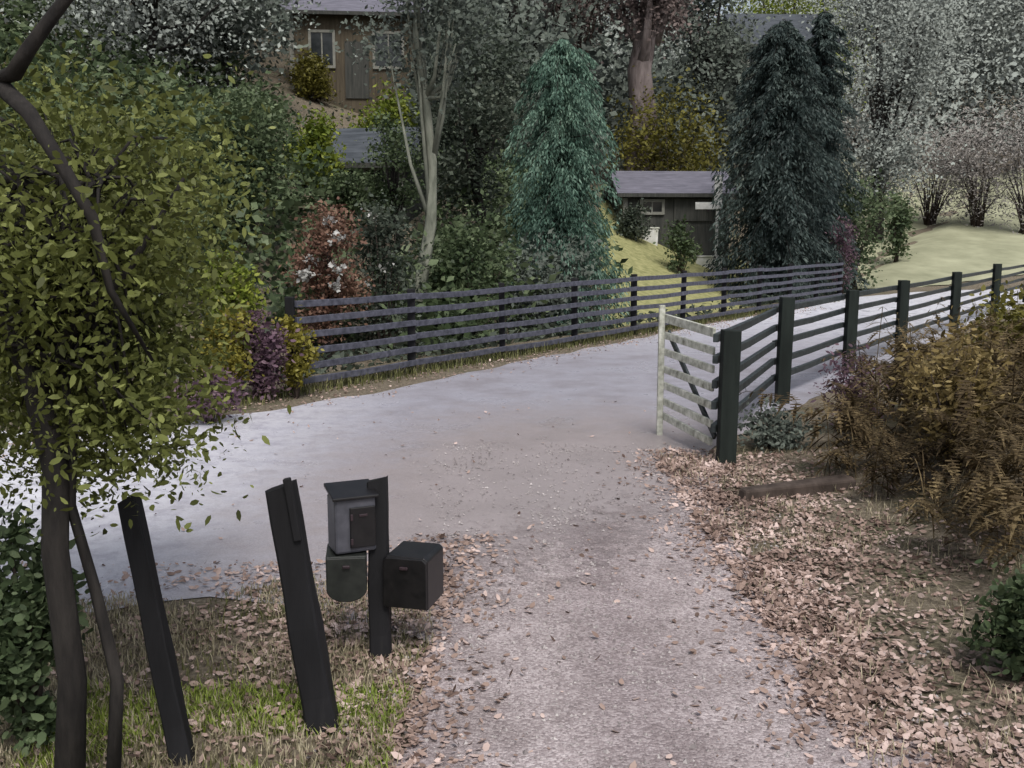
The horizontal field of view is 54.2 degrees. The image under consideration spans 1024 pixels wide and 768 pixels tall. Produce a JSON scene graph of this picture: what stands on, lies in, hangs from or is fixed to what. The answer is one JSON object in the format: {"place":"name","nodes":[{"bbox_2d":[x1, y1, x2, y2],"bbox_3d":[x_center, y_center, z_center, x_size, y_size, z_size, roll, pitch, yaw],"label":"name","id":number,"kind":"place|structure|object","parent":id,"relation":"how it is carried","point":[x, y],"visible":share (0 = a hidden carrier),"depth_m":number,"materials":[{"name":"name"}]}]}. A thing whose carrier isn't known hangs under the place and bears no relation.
{"place":"outdoors","nodes":[
{"label":"outdoors","id":0,"kind":"place"},
{"bbox_2d":[0,289,1023,628],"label":"road","id":1,"kind":"structure","parent":0,"point":[564,405],"depth_m":9.05,"materials":[{"name":"grey asphalt"}]},
{"bbox_2d":[0,0,1023,767],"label":"ground","id":2,"kind":"structure","parent":0,"point":[932,536],"depth_m":6.12,"materials":[{"name":"soil"}]},
{"bbox_2d":[0,501,93,756],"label":"evergreen shrub","id":3,"kind":"object","parent":2,"relation":"on","point":[26,658],"visible":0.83,"depth_m":3.80,"materials":[{"name":"green plant"}]},
{"bbox_2d":[0,0,301,767],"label":"foreground tree","id":4,"kind":"object","parent":2,"relation":"on","point":[81,261],"visible":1,"depth_m":3.46,"materials":[{"name":"green plant"}]},
{"bbox_2d":[117,495,194,765],"bbox_3d":[-1.353,1.015,3.849,0.389,1.192,0.104,6,10,34],"label":"timber post","id":5,"kind":"object","parent":2,"relation":"on","point":[162,661],"visible":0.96,"depth_m":3.82,"materials":[{"name":"black wood"}]},
{"bbox_2d":[0,0,357,94],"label":"broadleaf tree","id":6,"kind":"object","parent":2,"relation":"on","point":[151,25],"visible":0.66,"depth_m":28.49,"materials":[{"name":"green plant"}]},
{"bbox_2d":[5,674,412,767],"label":"fresh grass","id":7,"kind":"structure","parent":2,"relation":"on","point":[298,704],"depth_m":4.17,"materials":[{"name":"green plant"}]},
{"bbox_2d":[165,364,263,423],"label":"shrub","id":8,"kind":"object","parent":2,"relation":"on","point":[215,394],"visible":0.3,"depth_m":10.69,"materials":[{"name":"purple plant"}]},
{"bbox_2d":[0,575,435,767],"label":"dry grass","id":9,"kind":"structure","parent":2,"relation":"on","point":[269,749],"depth_m":4.49,"materials":[{"name":"plant"}]},
{"bbox_2d":[190,294,264,405],"bbox_3d":[-3.410,-0.353,11.891,1.008,1.428,0.951,0,8,0],"label":"shrub","id":10,"kind":"object","parent":2,"relation":"on","point":[238,357],"visible":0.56,"depth_m":11.78,"materials":[{"name":"green plant"}]},
{"bbox_2d":[186,245,277,376],"bbox_3d":[-3.508,-0.746,12.379,0.956,2.066,1.152,-7,11,-38],"label":"shrub","id":11,"kind":"object","parent":2,"relation":"on","point":[243,293],"visible":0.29,"depth_m":12.18,"materials":[{"name":"green plant"}]},
{"bbox_2d":[117,0,348,96],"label":"broadleaf tree","id":12,"kind":"object","parent":2,"relation":"on","point":[258,14],"visible":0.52,"depth_m":31.12,"materials":[{"name":"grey plant"}]},
{"bbox_2d":[147,67,336,247],"bbox_3d":[-5.520,-4.498,20.597,3.576,3.797,3.788,6,10,34],"label":"broadleaf tree","id":13,"kind":"object","parent":2,"relation":"on","point":[266,135],"visible":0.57,"depth_m":20.03,"materials":[{"name":"green plant"}]},
{"bbox_2d":[225,301,303,400],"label":"shrub","id":14,"kind":"object","parent":2,"relation":"on","point":[265,358],"visible":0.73,"depth_m":12.12,"materials":[{"name":"purple plant"}]},
{"bbox_2d":[271,305,324,398],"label":"shrub","id":15,"kind":"object","parent":2,"relation":"on","point":[296,372],"visible":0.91,"depth_m":12.32,"materials":[{"name":"yellow plant"}]},
{"bbox_2d":[265,477,338,734],"bbox_3d":[-0.840,0.973,4.079,0.353,1.208,0.154,4,9,27],"label":"timber post","id":16,"kind":"object","parent":2,"relation":"on","point":[307,639],"visible":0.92,"depth_m":4.03,"materials":[{"name":"black wood"}]},
{"bbox_2d":[278,48,336,101],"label":"shrub","id":17,"kind":"object","parent":2,"relation":"on","point":[308,79],"visible":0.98,"depth_m":36.97,"materials":[{"name":"yellow plant"}]},
{"bbox_2d":[0,0,632,353],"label":"shrubs","id":18,"kind":"object","parent":2,"relation":"on","point":[12,29],"visible":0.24,"depth_m":23.43,"materials":[{"name":"green plant"}]},
{"bbox_2d":[278,105,354,196],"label":"shrub","id":19,"kind":"object","parent":2,"relation":"on","point":[321,130],"visible":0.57,"depth_m":25.07,"materials":[{"name":"green plant"}]},
{"bbox_2d":[279,196,376,359],"bbox_3d":[-3.065,-1.612,16.903,1.674,3.077,1.803,0,8,0],"label":"ornamental tree","id":20,"kind":"object","parent":2,"relation":"on","point":[329,231],"visible":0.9,"depth_m":16.65,"materials":[{"name":"red plant"}]},
{"bbox_2d":[318,158,379,229],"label":"shrub","id":21,"kind":"object","parent":2,"relation":"on","point":[348,186],"visible":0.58,"depth_m":23.88,"materials":[{"name":"green plant"}]},
{"bbox_2d":[279,0,430,116],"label":"timber house","id":22,"kind":"structure","parent":2,"relation":"on","point":[351,89],"depth_m":38.02,"materials":[{"name":"brown timber boards"},{"name":"glass"},{"name":"grey roofing"}]},
{"bbox_2d":[308,29,335,68],"bbox_3d":[-7.200,-12.692,37.888,1.000,1.400,0.080,-1,8,-6],"label":"window","id":23,"kind":"structure","parent":22,"relation":"in","point":[321,42],"depth_m":37.87,"materials":[{"name":"beige glass"}]},
{"bbox_2d":[344,41,369,98],"bbox_3d":[-5.906,-11.968,38.120,0.900,2.100,0.105,-1,8,-6],"label":"door","id":24,"kind":"structure","parent":22,"relation":"in","point":[355,87],"depth_m":38.12,"materials":[{"name":"wood"}]},
{"bbox_2d":[372,31,403,69],"bbox_3d":[-4.719,-12.730,38.146,1.200,1.400,0.080,-1,8,-6],"label":"window","id":25,"kind":"structure","parent":22,"relation":"in","point":[378,63],"depth_m":38.15,"materials":[{"name":"grey glass"}]},
{"bbox_2d":[326,127,425,221],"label":"garden shed","id":26,"kind":"structure","parent":2,"relation":"on","point":[356,149],"depth_m":26.66,"materials":[{"name":"wood"}]},
{"bbox_2d":[362,168,386,187],"bbox_3d":[-3.587,-5.400,26.184,0.700,0.600,0.080,1,9,10],"label":"window","id":27,"kind":"structure","parent":26,"relation":"in","point":[364,169],"depth_m":26.16,"materials":[{"name":"grey glass"}]},
{"bbox_2d":[367,476,391,661],"bbox_3d":[-0.629,0.940,4.766,0.111,1.012,0.167,0,8,0],"label":"mailbox post","id":28,"kind":"object","parent":2,"relation":"on","point":[379,612],"visible":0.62,"depth_m":4.73,"materials":[{"name":"black wood"}]},
{"bbox_2d":[325,544,366,601],"bbox_3d":[-0.782,0.895,4.739,0.187,0.224,0.247,-1,8,-8],"label":"mailbox","id":29,"kind":"object","parent":28,"relation":"attached to","point":[346,577],"visible":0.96,"depth_m":4.63,"materials":[{"name":"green metal"}]},
{"bbox_2d":[326,557,366,601],"bbox_3d":[-0.764,0.911,4.632,0.182,0.213,0.029,-1,8,-8],"label":"door","id":30,"kind":"structure","parent":29,"relation":"in","point":[346,577],"depth_m":4.63,"materials":[{"name":"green metal"}]},
{"bbox_2d":[324,479,378,553],"bbox_3d":[-0.752,0.624,4.696,0.220,0.308,0.178,-4,9,-24],"label":"mailbox","id":31,"kind":"object","parent":28,"relation":"attached to","point":[351,516],"visible":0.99,"depth_m":4.63,"materials":[{"name":"grey metal"}]},
{"bbox_2d":[349,505,375,547],"bbox_3d":[-0.691,0.664,4.642,0.122,0.193,0.021,-4,9,-24],"label":"door","id":32,"kind":"structure","parent":31,"relation":"in","point":[362,519],"depth_m":4.64,"materials":[{"name":"black metal"}]},
{"bbox_2d":[383,541,443,609],"bbox_3d":[-0.472,0.914,4.772,0.221,0.253,0.267,2,9,14],"label":"mailbox","id":33,"kind":"object","parent":28,"relation":"attached to","point":[412,575],"visible":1,"depth_m":4.67,"materials":[{"name":"black metal"}]},
{"bbox_2d":[383,557,426,609],"bbox_3d":[-0.500,0.931,4.657,0.214,0.240,0.029,2,9,14],"label":"door","id":34,"kind":"structure","parent":33,"relation":"in","point":[404,579],"depth_m":4.66,"materials":[{"name":"black metal"}]},
{"bbox_2d":[340,75,419,127],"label":"shrub","id":35,"kind":"object","parent":2,"relation":"on","point":[390,105],"visible":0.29,"depth_m":32.91,"materials":[{"name":"green plant"}]},
{"bbox_2d":[348,106,425,272],"bbox_3d":[-2.700,-4.223,22.650,1.771,4.038,1.780,-5,10,-32],"label":"broadleaf tree","id":36,"kind":"object","parent":2,"relation":"on","point":[397,158],"visible":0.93,"depth_m":22.43,"materials":[{"name":"green plant"}]},
{"bbox_2d":[339,182,435,357],"bbox_3d":[-2.218,-1.968,17.943,1.870,3.226,1.619,-4,9,-26],"label":"shrub","id":37,"kind":"object","parent":2,"relation":"on","point":[381,230],"visible":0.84,"depth_m":17.79,"materials":[{"name":"green plant"}]},
{"bbox_2d":[42,0,760,232],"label":"hillside undergrowth","id":38,"kind":"object","parent":2,"relation":"on","point":[615,86],"visible":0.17,"depth_m":40.73,"materials":[{"name":"grey plant"}]},
{"bbox_2d":[2,11,831,422],"bbox_3d":[-15.399,-12.316,29.769,40.102,20.431,36.296,6,10,34],"label":"ground cover","id":39,"kind":"object","parent":2,"relation":"on","point":[398,345],"visible":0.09,"depth_m":20.05,"materials":[{"name":"green plant"}]},
{"bbox_2d":[400,65,458,126],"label":"shrub","id":40,"kind":"object","parent":2,"relation":"on","point":[428,78],"visible":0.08,"depth_m":36.64,"materials":[{"name":"green plant"}]},
{"bbox_2d":[327,0,532,341],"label":"broadleaf tree","id":41,"kind":"object","parent":2,"relation":"on","point":[426,94],"visible":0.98,"depth_m":18.81,"materials":[{"name":"green plant"}]},
{"bbox_2d":[383,0,549,243],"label":"broadleaf tree","id":42,"kind":"object","parent":2,"relation":"on","point":[464,174],"visible":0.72,"depth_m":24.80,"materials":[{"name":"green plant"}]},
{"bbox_2d":[402,189,540,340],"bbox_3d":[-0.863,-2.252,19.974,2.884,3.250,2.589,0,8,0],"label":"shrub","id":43,"kind":"object","parent":2,"relation":"on","point":[470,258],"visible":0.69,"depth_m":19.62,"materials":[{"name":"green plant"}]},
{"bbox_2d":[170,295,845,412],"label":"grass","id":44,"kind":"structure","parent":2,"relation":"on","point":[435,366],"depth_m":15.57,"materials":[{"name":"green plant"}]},
{"bbox_2d":[0,307,1023,767],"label":"leaf litter","id":45,"kind":"object","parent":2,"relation":"on","point":[818,683],"visible":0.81,"depth_m":5.01,"materials":[{"name":"brown plant"}]},
{"bbox_2d":[404,0,650,168],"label":"broadleaf tree","id":46,"kind":"object","parent":2,"relation":"on","point":[527,8],"visible":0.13,"depth_m":35.82,"materials":[{"name":"green plant"}]},
{"bbox_2d":[496,220,608,337],"bbox_3d":[0.830,-2.228,21.823,2.571,2.679,2.259,0,8,0],"label":"shrub","id":47,"kind":"object","parent":2,"relation":"on","point":[544,261],"visible":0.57,"depth_m":21.64,"materials":[{"name":"green plant"}]},
{"bbox_2d":[497,38,630,334],"bbox_3d":[1.147,-3.812,22.684,3.413,7.748,3.322,-4,9,-23],"label":"blue conifer","id":48,"kind":"object","parent":2,"relation":"on","point":[558,141],"visible":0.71,"depth_m":22.11,"materials":[{"name":"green plant"}]},
{"bbox_2d":[284,260,843,391],"bbox_3d":[3.809,-1.747,22.251,0.194,1.547,23.498,6,10,34],"label":"rail fence","id":49,"kind":"object","parent":2,"relation":"on","point":[411,337],"visible":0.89,"depth_m":16.77,"materials":[{"name":"black wood"}]},
{"bbox_2d":[520,0,630,146],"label":"copper tree","id":50,"kind":"object","parent":2,"relation":"on","point":[590,18],"visible":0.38,"depth_m":39.96,"materials":[{"name":"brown plant"}]},
{"bbox_2d":[586,0,719,170],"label":"copper tree","id":51,"kind":"object","parent":2,"relation":"on","point":[650,20],"visible":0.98,"depth_m":39.21,"materials":[{"name":"brown plant"}]},
{"bbox_2d":[380,482,940,767],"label":"drive","id":52,"kind":"structure","parent":2,"relation":"on","point":[733,743],"depth_m":4.64,"materials":[{"name":"grey gravel"}]},
{"bbox_2d":[306,443,1020,767],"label":"loose stones","id":53,"kind":"object","parent":52,"relation":"on","point":[685,761],"visible":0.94,"depth_m":5.20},
{"bbox_2d":[600,65,729,170],"bbox_3d":[5.865,-9.258,39.339,7.208,6.318,5.308,0,8,0],"label":"shrub","id":54,"kind":"object","parent":2,"relation":"on","point":[663,164],"visible":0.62,"depth_m":38.84,"materials":[{"name":"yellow plant"}]},
{"bbox_2d":[603,171,736,269],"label":"garage","id":55,"kind":"structure","parent":2,"relation":"on","point":[670,196],"depth_m":36.05,"materials":[{"name":"wood"}]},
{"bbox_2d":[639,199,664,214],"bbox_3d":[5.024,-6.350,35.858,0.900,0.550,0.080,-1,8,-4],"label":"window","id":56,"kind":"structure","parent":55,"relation":"in","point":[657,205],"depth_m":35.86,"materials":[{"name":"white glass"}]},
{"bbox_2d":[674,198,712,220],"bbox_3d":[6.524,-6.265,35.965,1.400,0.800,0.105,-1,8,-4],"label":"door","id":57,"kind":"structure","parent":55,"relation":"in","point":[682,206],"depth_m":35.95,"materials":[{"name":"wood"}]},
{"bbox_2d":[656,305,716,445],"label":"gate","id":58,"kind":"structure","parent":2,"relation":"on","point":[691,380],"depth_m":9.57,"materials":[{"name":"grey wood"}]},
{"bbox_2d":[695,175,722,270],"bbox_3d":[6.970,-5.652,35.586,0.940,3.497,0.120,0,8,0],"label":"white sign","id":59,"kind":"object","parent":2,"relation":"on","point":[702,205],"visible":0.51,"depth_m":35.43,"materials":[{"name":"paint"}]},
{"bbox_2d":[652,0,778,169],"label":"broadleaf tree","id":60,"kind":"object","parent":2,"relation":"on","point":[715,50],"visible":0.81,"depth_m":43.67,"materials":[{"name":"green plant"}]},
{"bbox_2d":[480,0,1023,173],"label":"wood","id":61,"kind":"object","parent":2,"relation":"on","point":[970,101],"visible":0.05,"depth_m":68.36,"materials":[{"name":"grey plant"}]},
{"bbox_2d":[702,19,848,306],"bbox_3d":[8.507,-6.319,32.380,5.144,10.575,5.405,0,8,0],"label":"dark conifer","id":62,"kind":"object","parent":2,"relation":"on","point":[782,75],"visible":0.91,"depth_m":31.68,"materials":[{"name":"green plant"}]},
{"bbox_2d":[662,0,894,118],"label":"broadleaf tree","id":63,"kind":"object","parent":2,"relation":"on","point":[773,5],"visible":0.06,"depth_m":59.11,"materials":[{"name":"green plant"}]},
{"bbox_2d":[718,13,845,148],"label":"hill house","id":64,"kind":"structure","parent":2,"relation":"on","point":[797,19],"depth_m":49.22,"materials":[{"name":"stone"}]},
{"bbox_2d":[737,388,830,452],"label":"shrub","id":65,"kind":"object","parent":2,"relation":"on","point":[772,436],"visible":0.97,"depth_m":9.37,"materials":[{"name":"green plant"}]},
{"bbox_2d":[738,474,855,501],"bbox_3d":[2.221,0.815,7.804,1.005,0.144,0.145,-3,9,-17],"label":"edging log","id":66,"kind":"object","parent":2,"relation":"on","point":[813,486],"visible":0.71,"depth_m":7.75,"materials":[{"name":"brown wood"}]},
{"bbox_2d":[790,10,869,295],"bbox_3d":[11.075,-7.851,36.280,3.784,10.928,4.171,0,8,0],"label":"dark conifer","id":67,"kind":"object","parent":2,"relation":"on","point":[824,31],"visible":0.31,"depth_m":35.46,"materials":[{"name":"green plant"}]},
{"bbox_2d":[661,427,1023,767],"bbox_3d":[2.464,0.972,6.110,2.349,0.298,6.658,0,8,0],"label":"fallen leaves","id":68,"kind":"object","parent":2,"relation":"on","point":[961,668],"depth_m":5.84,"materials":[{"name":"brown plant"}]},
{"bbox_2d":[825,216,860,293],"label":"shrub","id":69,"kind":"object","parent":2,"relation":"on","point":[845,249],"visible":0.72,"depth_m":33.59,"materials":[{"name":"purple plant"}]},
{"bbox_2d":[808,343,893,430],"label":"shrub","id":70,"kind":"object","parent":2,"relation":"on","point":[844,374],"visible":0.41,"depth_m":9.70,"materials":[{"name":"brown plant"}]},
{"bbox_2d":[839,101,867,173],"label":"twiggy bush","id":71,"kind":"object","parent":2,"relation":"on","point":[852,128],"depth_m":57.82,"materials":[{"name":"grey plant"}]},
{"bbox_2d":[710,264,1023,464],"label":"rail fence","id":72,"kind":"object","parent":2,"relation":"on","point":[730,386],"visible":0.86,"depth_m":12.07,"materials":[{"name":"black wood"}]},
{"bbox_2d":[828,168,918,289],"bbox_3d":[12.846,-5.775,37.354,4.526,4.842,4.562,0,8,0],"label":"shrub","id":73,"kind":"object","parent":2,"relation":"on","point":[863,243],"visible":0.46,"depth_m":37.07,"materials":[{"name":"green plant"}]},
{"bbox_2d":[739,290,1023,572],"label":"bracken","id":74,"kind":"object","parent":2,"relation":"on","point":[983,496],"visible":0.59,"depth_m":7.41,"materials":[{"name":"brown plant"}]},
{"bbox_2d":[782,0,999,242],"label":"broadleaf tree","id":75,"kind":"object","parent":2,"relation":"on","point":[880,132],"visible":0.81,"depth_m":47.29,"materials":[{"name":"grey plant"}]},
{"bbox_2d":[844,90,939,202],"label":"twiggy bush","id":76,"kind":"object","parent":2,"relation":"on","point":[893,160],"visible":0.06,"depth_m":56.42,"materials":[{"name":"grey plant"}]},
{"bbox_2d":[845,0,1023,135],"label":"broadleaf tree","id":77,"kind":"object","parent":2,"relation":"on","point":[1000,11],"visible":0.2,"depth_m":71.64,"materials":[{"name":"grey plant"}]},
{"bbox_2d":[872,104,1000,225],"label":"twiggy bush","id":78,"kind":"object","parent":2,"relation":"on","point":[932,210],"visible":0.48,"depth_m":53.72,"materials":[{"name":"grey plant"}]},
{"bbox_2d":[873,306,1023,475],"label":"bracken clump","id":79,"kind":"object","parent":2,"relation":"on","point":[945,393],"visible":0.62,"depth_m":7.62,"materials":[{"name":"olive brown leaves"},{"name":"brown bark"}]},
{"bbox_2d":[913,93,1023,226],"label":"twiggy bush","id":80,"kind":"object","parent":2,"relation":"on","point":[976,218],"visible":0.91,"depth_m":50.68,"materials":[{"name":"grey plant"}]},
{"bbox_2d":[925,0,1023,144],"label":"broadleaf tree","id":81,"kind":"object","parent":2,"relation":"on","point":[1003,54],"visible":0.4,"depth_m":70.92,"materials":[{"name":"grey plant"}]},
{"bbox_2d":[943,555,1023,682],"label":"evergreen shrub","id":82,"kind":"object","parent":2,"relation":"on","point":[1006,623],"visible":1,"depth_m":4.52,"materials":[{"name":"green plant"}]},
{"bbox_2d":[947,279,1023,405],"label":"shrub","id":83,"kind":"object","parent":2,"relation":"on","point":[1015,316],"visible":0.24,"depth_m":10.99,"materials":[{"name":"brown plant"}]},
{"bbox_2d":[599,199,749,328],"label":"lawn","id":84,"kind":"structure","parent":0,"point":[646,258],"depth_m":32.50,"materials":[{"name":"green plant"}]},
{"bbox_2d":[612,194,656,240],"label":"shrub","id":85,"kind":"object","parent":84,"relation":"on","point":[631,226],"visible":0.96,"depth_m":34.84,"materials":[{"name":"green plant"}]},
{"bbox_2d":[637,227,659,245],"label":"garden wall","id":86,"kind":"structure","parent":84,"relation":"on","point":[653,237],"depth_m":35.68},
{"bbox_2d":[653,214,703,273],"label":"shrub","id":87,"kind":"object","parent":84,"relation":"on","point":[680,244],"visible":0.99,"depth_m":33.05,"materials":[{"name":"green plant"}]},
{"bbox_2d":[693,255,721,269],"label":"garden wall","id":88,"kind":"structure","parent":84,"relation":"on","point":[701,260],"depth_m":35.82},
{"bbox_2d":[608,0,771,44],"label":"sky","id":89,"kind":"structure","parent":0,"point":[713,0],"materials":[{"name":"white"}]},
{"bbox_2d":[828,155,1023,291],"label":"field","id":90,"kind":"structure","parent":0,"point":[945,250],"depth_m":46.35,"materials":[{"name":"green plant"}]},
{"bbox_2d":[878,189,918,262],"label":"shrub","id":91,"kind":"object","parent":90,"relation":"on","point":[898,244],"visible":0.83,"depth_m":43.25,"materials":[{"name":"green plant"}]},
{"bbox_2d":[956,85,1023,233],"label":"twiggy bush","id":92,"kind":"object","parent":90,"relation":"on","point":[1019,208],"visible":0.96,"depth_m":49.24,"materials":[{"name":"grey plant"}]}
]}

